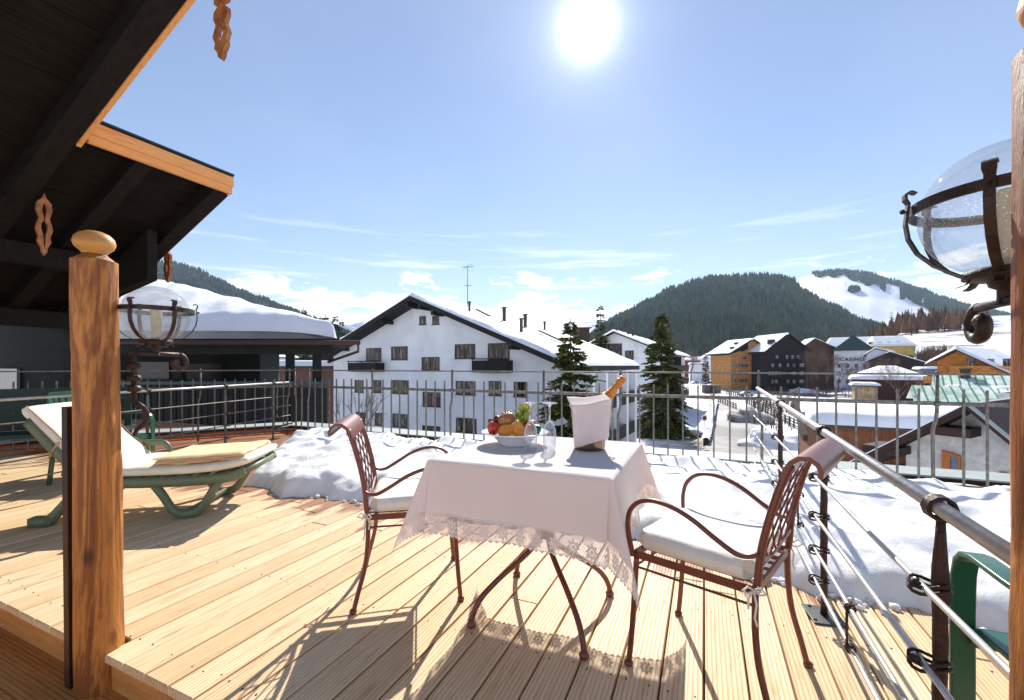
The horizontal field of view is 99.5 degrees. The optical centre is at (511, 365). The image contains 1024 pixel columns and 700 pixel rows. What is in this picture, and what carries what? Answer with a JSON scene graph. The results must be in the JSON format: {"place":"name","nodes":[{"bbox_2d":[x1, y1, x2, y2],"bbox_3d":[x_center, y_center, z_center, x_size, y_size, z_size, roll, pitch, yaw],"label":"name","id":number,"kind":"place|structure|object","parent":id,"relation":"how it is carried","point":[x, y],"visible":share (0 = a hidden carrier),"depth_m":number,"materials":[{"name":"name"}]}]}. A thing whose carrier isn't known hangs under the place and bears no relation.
{"place":"outdoors","nodes":[
{"label":"outdoors","id":0,"kind":"place"},
{"bbox_2d":[0,627,128,699],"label":"deck","id":1,"kind":"structure","parent":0,"point":[28,671],"depth_m":1.81,"materials":[{"name":"brown wood"}]},
{"bbox_2d":[0,608,175,699],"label":"step riser","id":2,"kind":"object","parent":1,"relation":"on","point":[129,687],"visible":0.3,"depth_m":1.91,"materials":[{"name":"brown wood"}]},
{"bbox_2d":[61,230,124,698],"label":"log post","id":3,"kind":"object","parent":1,"relation":"on","point":[93,556],"visible":0.97,"depth_m":1.72,"materials":[{"name":"brown wood"}]},
{"bbox_2d":[118,293,199,435],"bbox_3d":[-1.589,-0.024,1.936,0.315,0.657,0.278,0,0,24],"label":"globe lantern","id":4,"kind":"object","parent":3,"relation":"attached to","point":[156,342],"visible":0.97,"depth_m":1.89,"materials":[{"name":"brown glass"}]},
{"bbox_2d":[1008,0,1023,699],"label":"log post","id":5,"kind":"object","parent":1,"relation":"on","point":[1016,639],"visible":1,"depth_m":0.67,"materials":[{"name":"brown wood"}]},
{"bbox_2d":[899,157,1011,343],"bbox_3d":[0.940,-0.094,0.825,0.315,0.657,0.278,0,0,24],"label":"globe lantern","id":6,"kind":"object","parent":5,"relation":"attached to","point":[995,220],"visible":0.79,"depth_m":0.82,"materials":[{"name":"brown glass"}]},
{"bbox_2d":[157,263,336,359],"bbox_3d":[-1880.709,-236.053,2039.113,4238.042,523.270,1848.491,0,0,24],"label":"hill","id":7,"kind":"structure","parent":0,"point":[174,273],"depth_m":1589.47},
{"bbox_2d":[157,259,352,338],"bbox_3d":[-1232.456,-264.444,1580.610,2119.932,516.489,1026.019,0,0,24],"label":"forest","id":8,"kind":"object","parent":7,"relation":"on","point":[221,285],"visible":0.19,"depth_m":1586.60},
{"bbox_2d":[340,321,365,330],"bbox_3d":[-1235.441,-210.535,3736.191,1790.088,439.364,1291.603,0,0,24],"label":"mountains","id":9,"kind":"structure","parent":0,"point":[350,327],"depth_m":4048.87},
{"bbox_2d":[121,420,795,699],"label":"deck underlay","id":10,"kind":"object","parent":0,"point":[703,641],"depth_m":1.84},
{"bbox_2d":[0,419,1008,699],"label":"deck","id":11,"kind":"structure","parent":10,"relation":"on","point":[240,593],"depth_m":1.98,"materials":[{"name":"brown wood"}]},
{"bbox_2d":[0,387,135,439],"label":"bench","id":12,"kind":"object","parent":11,"relation":"on","point":[14,407],"visible":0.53,"depth_m":4.60,"materials":[{"name":"teal paint"}]},
{"bbox_2d":[46,391,154,485],"bbox_3d":[-4.192,0.702,4.453,0.579,0.890,0.596,0,0,-6],"label":"plastic armchair","id":13,"kind":"object","parent":11,"relation":"on","point":[141,436],"visible":0.11,"depth_m":4.34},
{"bbox_2d":[0,381,290,484],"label":"pipe railing","id":14,"kind":"object","parent":11,"relation":"on","point":[146,391],"visible":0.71,"depth_m":5.21,"materials":[{"name":"metal"}]},
{"bbox_2d":[0,369,291,450],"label":"railing","id":15,"kind":"object","parent":11,"relation":"on","point":[13,447],"visible":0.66,"depth_m":6.54,"materials":[{"name":"grey metal"}]},
{"bbox_2d":[0,422,291,452],"bbox_3d":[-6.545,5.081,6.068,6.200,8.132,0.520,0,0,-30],"label":"parapet","id":16,"kind":"structure","parent":11,"relation":"on","point":[241,428],"depth_m":6.88,"materials":[{"name":"wood"}]},
{"bbox_2d":[21,402,276,527],"bbox_3d":[-2.808,0.718,3.502,1.478,0.871,0.714,0,0,-10],"label":"sun lounger","id":17,"kind":"object","parent":11,"relation":"on","point":[42,424],"visible":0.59,"depth_m":3.24,"materials":[{"name":"green plastic"}]},
{"bbox_2d":[152,440,269,464],"bbox_3d":[-2.412,0.700,3.542,0.614,0.084,0.608,0,0,-10],"label":"towel","id":18,"kind":"object","parent":17,"relation":"on","point":[207,453],"visible":0.96,"depth_m":3.35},
{"bbox_2d":[327,413,463,614],"bbox_3d":[-0.589,0.709,2.277,0.630,0.881,0.556,0,0,-12],"label":"garden chair","id":19,"kind":"object","parent":11,"relation":"on","point":[392,494],"visible":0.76,"depth_m":2.10,"materials":[{"name":"brown metal"}]},
{"bbox_2d":[0,450,992,696],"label":"deck screws","id":20,"kind":"object","parent":11,"relation":"on","point":[402,612],"visible":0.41,"depth_m":1.91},
{"bbox_2d":[467,528,613,660],"bbox_3d":[0.155,0.774,2.030,0.742,0.746,0.742,0,0,24],"label":"table","id":21,"kind":"object","parent":11,"relation":"on","point":[524,554],"visible":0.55,"depth_m":1.92,"materials":[{"name":"brown metal"}]},
{"bbox_2d":[390,436,665,613],"bbox_3d":[0.155,0.594,2.030,0.999,0.401,0.999,0,0,24],"label":"tablecloth","id":22,"kind":"object","parent":21,"relation":"on","point":[562,484],"visible":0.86,"depth_m":1.70,"materials":[{"name":"fabric"}]},
{"bbox_2d":[481,428,548,446],"bbox_3d":[0.015,0.360,2.165,0.338,0.066,0.338,0,0,24],"label":"fruit plate","id":23,"kind":"object","parent":22,"relation":"on","point":[514,441],"visible":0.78,"depth_m":2.08,"materials":[{"name":"white ceramic"}]},
{"bbox_2d":[487,420,500,434],"bbox_3d":[-0.088,0.306,2.145,0.070,0.076,0.069,0,0,24],"label":"apple","id":24,"kind":"object","parent":23,"relation":"on","point":[493,427],"visible":0.9,"depth_m":2.12,"materials":[{"name":"red plant"}]},
{"bbox_2d":[498,424,513,435],"bbox_3d":[-0.019,0.320,2.097,0.102,0.071,0.070,0,0,24],"label":"pear","id":25,"kind":"object","parent":23,"relation":"on","point":[505,429],"visible":0.86,"depth_m":2.08,"materials":[{"name":"orange plant"}]},
{"bbox_2d":[497,412,515,424],"bbox_3d":[-0.027,0.264,2.137,0.090,0.066,0.061,0,0,2],"label":"mango","id":26,"kind":"object","parent":25,"relation":"on","point":[507,418],"visible":0.95,"depth_m":2.12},
{"bbox_2d":[512,419,525,435],"bbox_3d":[0.034,0.303,2.100,0.069,0.106,0.070,0,0,24],"label":"pear","id":27,"kind":"object","parent":23,"relation":"on","point":[519,429],"visible":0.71,"depth_m":2.08,"materials":[{"name":"yellow plant"}]},
{"bbox_2d":[515,410,528,423],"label":"grapes","id":28,"kind":"object","parent":23,"relation":"on","point":[519,416],"visible":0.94,"depth_m":2.16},
{"bbox_2d":[514,402,535,435],"bbox_3d":[0.066,0.280,2.227,0.152,0.187,0.158,0,0,-12],"label":"pineapple","id":29,"kind":"object","parent":23,"relation":"on","point":[524,408],"visible":0.42,"depth_m":2.19,"materials":[{"name":"green plant"}]},
{"bbox_2d":[569,404,611,450],"bbox_3d":[0.368,0.289,2.052,0.196,0.208,0.194,0,0,24],"label":"ice bucket","id":30,"kind":"object","parent":22,"relation":"on","point":[598,446],"visible":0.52,"depth_m":1.99,"materials":[{"name":"metal"}]},
{"bbox_2d":[567,394,610,445],"bbox_3d":[0.353,0.251,1.990,0.195,0.234,0.088,0,0,1],"label":"napkin","id":31,"kind":"object","parent":30,"relation":"in","point":[591,418],"visible":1,"depth_m":1.96,"materials":[{"name":"fabric"}]},
{"bbox_2d":[600,376,625,401],"bbox_3d":[0.415,0.189,2.053,0.253,0.284,0.084,0,0,0],"label":"champagne bottle","id":32,"kind":"object","parent":30,"relation":"in","point":[611,391],"visible":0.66,"depth_m":2.04,"materials":[{"name":"glass"}]},
{"bbox_2d":[245,427,1010,632],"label":"snow bank","id":33,"kind":"structure","parent":11,"relation":"on","point":[898,523],"depth_m":3.07,"materials":[{"name":"snow"}]},
{"bbox_2d":[273,490,988,629],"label":"snow crumbs","id":34,"kind":"object","parent":11,"relation":"on","point":[859,605],"visible":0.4,"depth_m":2.11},
{"bbox_2d":[281,422,1009,486],"bbox_3d":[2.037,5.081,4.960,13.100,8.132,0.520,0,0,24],"label":"parapet","id":35,"kind":"structure","parent":11,"relation":"attached to","point":[976,478],"depth_m":4.63,"materials":[{"name":"metal"}]},
{"bbox_2d":[292,369,1009,487],"bbox_3d":[1.680,0.599,4.834,11.670,1.097,0.030,0,0,24],"label":"railing","id":36,"kind":"object","parent":11,"relation":"on","point":[936,403],"visible":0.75,"depth_m":4.74,"materials":[{"name":"grey metal"}]},
{"bbox_2d":[624,439,844,699],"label":"garden chair","id":37,"kind":"object","parent":11,"relation":"on","point":[741,549],"visible":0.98,"depth_m":1.54,"materials":[{"name":"brown metal"}]},
{"bbox_2d":[753,387,1009,699],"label":"pipe railing","id":38,"kind":"object","parent":11,"relation":"on","point":[938,591],"visible":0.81,"depth_m":1.11,"materials":[{"name":"metal"}]},
{"bbox_2d":[949,551,1009,699],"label":"plastic armchair","id":39,"kind":"object","parent":11,"relation":"on","point":[964,569],"visible":0.89,"depth_m":1.22,"materials":[{"name":"plastic"}]},
{"bbox_2d":[102,0,1023,328],"label":"sky","id":40,"kind":"structure","parent":0,"point":[580,156],"materials":[{"name":"blue"}]},
{"bbox_2d":[553,318,608,332],"bbox_3d":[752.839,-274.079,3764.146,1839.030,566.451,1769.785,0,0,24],"label":"mountains","id":41,"kind":"structure","parent":0,"point":[592,324],"depth_m":4052.72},
{"bbox_2d":[685,356,700,377],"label":"house","id":42,"kind":"structure","parent":0,"point":[688,360],"depth_m":311.68,"materials":[{"name":"grey tile"}]},
{"bbox_2d":[685,385,773,455],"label":"road","id":43,"kind":"structure","parent":0,"point":[738,431],"depth_m":58.89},
{"bbox_2d":[605,278,867,348],"bbox_3d":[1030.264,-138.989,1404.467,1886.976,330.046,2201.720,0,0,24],"label":"hill","id":44,"kind":"structure","parent":0,"point":[779,315],"depth_m":1003.68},
{"bbox_2d":[589,271,886,357],"bbox_3d":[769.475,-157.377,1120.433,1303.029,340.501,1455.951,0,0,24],"label":"forest","id":45,"kind":"object","parent":44,"relation":"on","point":[639,318],"visible":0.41,"depth_m":1014.63,"materials":[{"name":"plant"}]},
{"bbox_2d":[689,382,851,397],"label":"road","id":46,"kind":"structure","parent":0,"point":[832,395],"depth_m":128.20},
{"bbox_2d":[637,315,1010,457],"bbox_3d":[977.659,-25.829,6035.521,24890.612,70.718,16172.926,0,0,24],"label":"ground","id":47,"kind":"structure","parent":0,"point":[999,340],"depth_m":144.15,"materials":[{"name":"snow"}]},
{"bbox_2d":[0,0,233,430],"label":"building","id":48,"kind":"structure","parent":47,"relation":"on","point":[71,162],"depth_m":4.19,"materials":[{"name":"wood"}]},
{"bbox_2d":[0,369,19,388],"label":"window","id":49,"kind":"structure","parent":48,"relation":"in","point":[6,378],"depth_m":6.49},
{"bbox_2d":[119,279,359,425],"bbox_3d":[-12.057,3.561,15.438,16.750,13.172,9.825,0,0,0],"label":"dark chalet","id":50,"kind":"object","parent":47,"relation":"on","point":[231,333],"visible":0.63,"depth_m":11.12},
{"bbox_2d":[137,362,168,398],"bbox_3d":[-10.144,0.422,12.182,1.011,1.050,0.025,0,0,0],"label":"window","id":51,"kind":"structure","parent":50,"relation":"in","point":[148,375],"depth_m":12.17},
{"bbox_2d":[187,364,221,425],"bbox_3d":[-8.644,0.897,12.183,1.012,1.900,0.025,0,0,0],"label":"door","id":52,"kind":"structure","parent":50,"relation":"in","point":[205,375],"depth_m":12.17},
{"bbox_2d":[279,360,333,423],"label":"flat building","id":53,"kind":"structure","parent":47,"relation":"on","point":[306,365],"depth_m":42.00,"materials":[{"name":"brown tile"}]},
{"bbox_2d":[327,391,387,426],"bbox_3d":[-10.903,5.521,30.404,4.582,7.629,5.702,0,0,44],"label":"bare tree","id":54,"kind":"object","parent":47,"relation":"on","point":[363,415],"visible":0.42,"depth_m":30.50,"materials":[{"name":"brown plant"}]},
{"bbox_2d":[322,292,639,441],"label":"white building","id":55,"kind":"structure","parent":47,"relation":"on","point":[413,331],"depth_m":34.80,"materials":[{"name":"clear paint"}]},
{"bbox_2d":[366,348,381,361],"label":"window","id":56,"kind":"structure","parent":55,"relation":"in","point":[372,354],"depth_m":37.86,"materials":[{"name":"grey glass"}]},
{"bbox_2d":[373,380,380,392],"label":"window","id":57,"kind":"structure","parent":55,"relation":"in","point":[376,383],"depth_m":37.68,"materials":[{"name":"grey glass"}]},
{"bbox_2d":[374,413,381,425],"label":"window","id":58,"kind":"structure","parent":55,"relation":"in","point":[377,421],"depth_m":37.61,"materials":[{"name":"grey glass"}]},
{"bbox_2d":[390,380,407,393],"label":"window","id":59,"kind":"structure","parent":55,"relation":"in","point":[395,383],"depth_m":36.38,"materials":[{"name":"grey glass"}]},
{"bbox_2d":[391,346,407,359],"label":"window","id":60,"kind":"structure","parent":55,"relation":"in","point":[398,352],"depth_m":36.40,"materials":[{"name":"grey glass"}]},
{"bbox_2d":[392,413,407,428],"bbox_3d":[-9.394,4.644,36.363,1.863,1.167,0.130,0,0,29],"label":"window","id":61,"kind":"structure","parent":55,"relation":"in","point":[395,417],"depth_m":36.36,"materials":[{"name":"grey glass"}]},
{"bbox_2d":[422,357,438,369],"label":"window","id":62,"kind":"structure","parent":55,"relation":"in","point":[428,363],"depth_m":34.79,"materials":[{"name":"grey glass"}]},
{"bbox_2d":[421,392,440,407],"bbox_3d":[-6.481,2.734,34.757,1.911,1.196,0.130,0,0,29],"label":"window","id":63,"kind":"structure","parent":55,"relation":"in","point":[430,395],"depth_m":34.75,"materials":[{"name":"grey glass"}]},
{"bbox_2d":[455,344,474,358],"bbox_3d":[-3.627,-1.069,33.179,1.994,1.144,0.130,0,0,29],"label":"window","id":64,"kind":"structure","parent":55,"relation":"in","point":[462,351],"depth_m":33.17,"materials":[{"name":"grey glass"}]},
{"bbox_2d":[455,381,475,395],"bbox_3d":[-3.574,1.739,33.150,1.930,1.093,0.130,0,0,29],"label":"window","id":65,"kind":"structure","parent":55,"relation":"in","point":[459,384],"depth_m":33.12,"materials":[{"name":"grey glass"}]},
{"bbox_2d":[455,417,476,433],"bbox_3d":[-3.522,4.592,33.121,1.987,1.142,0.130,0,0,29],"label":"window","id":66,"kind":"structure","parent":55,"relation":"in","point":[459,421],"depth_m":33.11,"materials":[{"name":"grey glass"}]},
{"bbox_2d":[488,381,500,395],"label":"window","id":67,"kind":"structure","parent":55,"relation":"in","point":[497,383],"depth_m":31.85,"materials":[{"name":"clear glass"}]},
{"bbox_2d":[488,343,509,359],"bbox_3d":[-0.982,-1.010,31.751,1.824,1.260,0.070,0,0,29],"label":"window","id":68,"kind":"structure","parent":55,"relation":"in","point":[495,350],"depth_m":31.74,"materials":[{"name":"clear glass"}]},
{"bbox_2d":[513,382,525,397],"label":"window","id":69,"kind":"structure","parent":55,"relation":"in","point":[521,386],"depth_m":30.83,"materials":[{"name":"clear glass"}]},
{"bbox_2d":[536,319,615,438],"bbox_3d":[3.709,3.987,25.327,7.424,13.413,7.315,0,0,-42],"label":"conifer","id":70,"kind":"object","parent":47,"relation":"on","point":[566,357],"visible":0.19,"depth_m":24.57,"materials":[{"name":"green plant"}]},
{"bbox_2d":[572,327,591,341],"bbox_3d":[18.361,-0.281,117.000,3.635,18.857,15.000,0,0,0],"label":"chimney","id":71,"kind":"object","parent":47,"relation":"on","point":[583,332],"depth_m":110.00,"materials":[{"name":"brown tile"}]},
{"bbox_2d":[592,304,610,349],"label":"conifer","id":72,"kind":"object","parent":47,"relation":"on","point":[602,330],"visible":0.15,"depth_m":77.84,"materials":[{"name":"green plant"}]},
{"bbox_2d":[588,328,690,416],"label":"white building","id":73,"kind":"structure","parent":47,"relation":"on","point":[628,345],"depth_m":77.18,"materials":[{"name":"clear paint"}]},
{"bbox_2d":[599,343,621,355],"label":"window","id":74,"kind":"structure","parent":73,"relation":"in","point":[616,348],"depth_m":77.84,"materials":[{"name":"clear glass"}]},
{"bbox_2d":[637,311,696,440],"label":"conifer","id":75,"kind":"object","parent":47,"relation":"on","point":[661,382],"visible":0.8,"depth_m":53.92,"materials":[{"name":"green plant"}]},
{"bbox_2d":[688,362,706,380],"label":"flat building","id":76,"kind":"structure","parent":47,"relation":"on","point":[697,367],"depth_m":258.83,"materials":[{"name":"grey tile"}]},
{"bbox_2d":[684,425,712,436],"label":"snow heap","id":77,"kind":"object","parent":47,"relation":"on","point":[694,430],"visible":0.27,"depth_m":55.04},
{"bbox_2d":[701,347,709,381],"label":"conifer","id":78,"kind":"object","parent":47,"relation":"on","point":[705,369],"visible":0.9,"depth_m":229.81,"materials":[{"name":"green plant"}]},
{"bbox_2d":[701,399,717,444],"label":"retaining wall","id":79,"kind":"structure","parent":47,"relation":"on","point":[706,435],"depth_m":56.82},
{"bbox_2d":[702,385,720,392],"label":"container","id":80,"kind":"object","parent":47,"relation":"on","point":[707,388],"visible":1,"depth_m":145.50,"materials":[{"name":"grey metal"}]},
{"bbox_2d":[706,338,759,389],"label":"apartment block","id":81,"kind":"structure","parent":47,"relation":"on","point":[730,356],"depth_m":157.81,"materials":[{"name":"wood"}]},
{"bbox_2d":[726,406,775,423],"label":"snow heap","id":82,"kind":"object","parent":47,"relation":"on","point":[739,416],"visible":0.35,"depth_m":69.50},
{"bbox_2d":[736,428,797,449],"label":"snow heap","id":83,"kind":"object","parent":47,"relation":"on","point":[790,441],"visible":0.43,"depth_m":47.58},
{"bbox_2d":[745,400,797,427],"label":"fence","id":84,"kind":"object","parent":47,"relation":"on","point":[784,419],"visible":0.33,"depth_m":74.15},
{"bbox_2d":[752,394,797,430],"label":"scrub","id":85,"kind":"object","parent":47,"relation":"on","point":[767,405],"visible":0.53,"depth_m":74.97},
{"bbox_2d":[747,333,811,390],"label":"apartment block","id":86,"kind":"structure","parent":47,"relation":"on","point":[775,352],"depth_m":150.05,"materials":[{"name":"grey"}]},
{"bbox_2d":[789,388,819,393],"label":"snow heap","id":87,"kind":"object","parent":47,"relation":"on","point":[794,390],"visible":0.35,"depth_m":141.01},
{"bbox_2d":[765,384,851,397],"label":"scrub","id":88,"kind":"object","parent":47,"relation":"on","point":[795,395],"visible":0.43,"depth_m":131.58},
{"bbox_2d":[794,349,825,388],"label":"bare tree","id":89,"kind":"object","parent":47,"relation":"on","point":[822,352],"visible":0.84,"depth_m":144.47,"materials":[{"name":"brown plant"}]},
{"bbox_2d":[802,349,825,388],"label":"bare tree","id":90,"kind":"object","parent":47,"relation":"on","point":[816,375],"visible":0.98,"depth_m":142.11,"materials":[{"name":"brown plant"}]},
{"bbox_2d":[802,338,835,389],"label":"timber house","id":91,"kind":"structure","parent":47,"relation":"on","point":[817,345],"depth_m":159.47,"materials":[{"name":"brown wood"}]},
{"bbox_2d":[818,351,844,392],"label":"bare tree","id":92,"kind":"object","parent":47,"relation":"on","point":[833,366],"visible":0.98,"depth_m":138.61,"materials":[{"name":"brown plant"}]},
{"bbox_2d":[822,361,856,391],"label":"bare tree","id":93,"kind":"object","parent":47,"relation":"on","point":[842,365],"visible":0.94,"depth_m":138.96,"materials":[{"name":"brown plant"}]},
{"bbox_2d":[826,336,871,346],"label":"long building","id":94,"kind":"structure","parent":47,"relation":"on","point":[836,341],"depth_m":223.07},
{"bbox_2d":[832,335,872,388],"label":"hotel","id":95,"kind":"structure","parent":47,"relation":"on","point":[853,350],"depth_m":151.09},
{"bbox_2d":[848,382,881,399],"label":"kiosk","id":96,"kind":"object","parent":47,"relation":"on","point":[865,390],"visible":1,"depth_m":77.19,"materials":[{"name":"beige wood"}]},
{"bbox_2d":[787,401,958,465],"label":"timber shed","id":97,"kind":"structure","parent":47,"relation":"on","point":[866,421],"depth_m":28.16,"materials":[{"name":"orange wood"}]},
{"bbox_2d":[863,347,895,366],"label":"white house","id":98,"kind":"structure","parent":47,"relation":"on","point":[873,352],"depth_m":140.56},
{"bbox_2d":[867,355,900,366],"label":"bare tree","id":99,"kind":"object","parent":47,"relation":"on","point":[896,361],"visible":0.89,"depth_m":130.90,"materials":[{"name":"brown plant"}]},
{"bbox_2d":[848,366,931,400],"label":"pavilion","id":100,"kind":"structure","parent":47,"relation":"on","point":[886,390],"depth_m":105.25,"materials":[{"name":"grey tile"}]},
{"bbox_2d":[867,336,917,355],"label":"yellow house","id":101,"kind":"structure","parent":47,"relation":"on","point":[903,345],"depth_m":205.83,"materials":[{"name":"grey tile"}]},
{"bbox_2d":[865,351,925,370],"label":"timber house","id":102,"kind":"structure","parent":47,"relation":"on","point":[908,362],"depth_m":135.79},
{"bbox_2d":[871,365,925,399],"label":"bare tree","id":103,"kind":"object","parent":47,"relation":"on","point":[896,376],"visible":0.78,"depth_m":81.95,"materials":[{"name":"brown plant"}]},
{"bbox_2d":[856,305,989,336],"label":"forest","id":104,"kind":"object","parent":47,"relation":"on","point":[901,322],"visible":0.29,"depth_m":354.29,"materials":[{"name":"plant"}]},
{"bbox_2d":[911,367,936,384],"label":"flat building","id":105,"kind":"structure","parent":47,"relation":"on","point":[925,369],"depth_m":109.28,"materials":[{"name":"grey tile"}]},
{"bbox_2d":[913,345,935,361],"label":"bare tree","id":106,"kind":"object","parent":47,"relation":"on","point":[929,351],"visible":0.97,"depth_m":148.63,"materials":[{"name":"brown plant"}]},
{"bbox_2d":[849,398,1009,473],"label":"white house","id":107,"kind":"structure","parent":47,"relation":"on","point":[948,441],"depth_m":17.70,"materials":[{"name":"paint"}]},
{"bbox_2d":[941,450,961,469],"bbox_3d":[18.370,4.022,18.109,0.155,0.881,0.571,0,0,-30],"label":"window","id":108,"kind":"structure","parent":107,"relation":"in","point":[950,460],"depth_m":18.10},
{"bbox_2d":[914,343,951,366],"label":"scrub","id":109,"kind":"object","parent":47,"relation":"on","point":[920,357],"visible":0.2,"depth_m":168.51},
{"bbox_2d":[906,384,998,401],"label":"house","id":110,"kind":"structure","parent":47,"relation":"on","point":[949,393],"depth_m":33.33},
{"bbox_2d":[923,346,1009,382],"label":"timber chalet","id":111,"kind":"object","parent":47,"relation":"on","point":[976,360],"visible":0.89,"depth_m":71.63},
{"bbox_2d":[796,272,938,325],"bbox_3d":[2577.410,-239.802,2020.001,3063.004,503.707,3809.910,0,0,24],"label":"hill","id":112,"kind":"structure","parent":0,"point":[877,304],"depth_m":1733.43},
{"bbox_2d":[847,284,860,292],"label":"forest","id":113,"kind":"object","parent":112,"relation":"on","point":[854,288],"visible":1,"depth_m":1758.09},
{"bbox_2d":[792,268,1009,315],"bbox_3d":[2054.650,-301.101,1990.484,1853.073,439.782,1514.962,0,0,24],"label":"forest","id":114,"kind":"object","parent":112,"relation":"on","point":[914,294],"visible":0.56,"depth_m":2092.01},
{"bbox_2d":[931,368,1009,398],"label":"house","id":115,"kind":"structure","parent":0,"point":[1000,386],"depth_m":40.26,"materials":[{"name":"white paint"}]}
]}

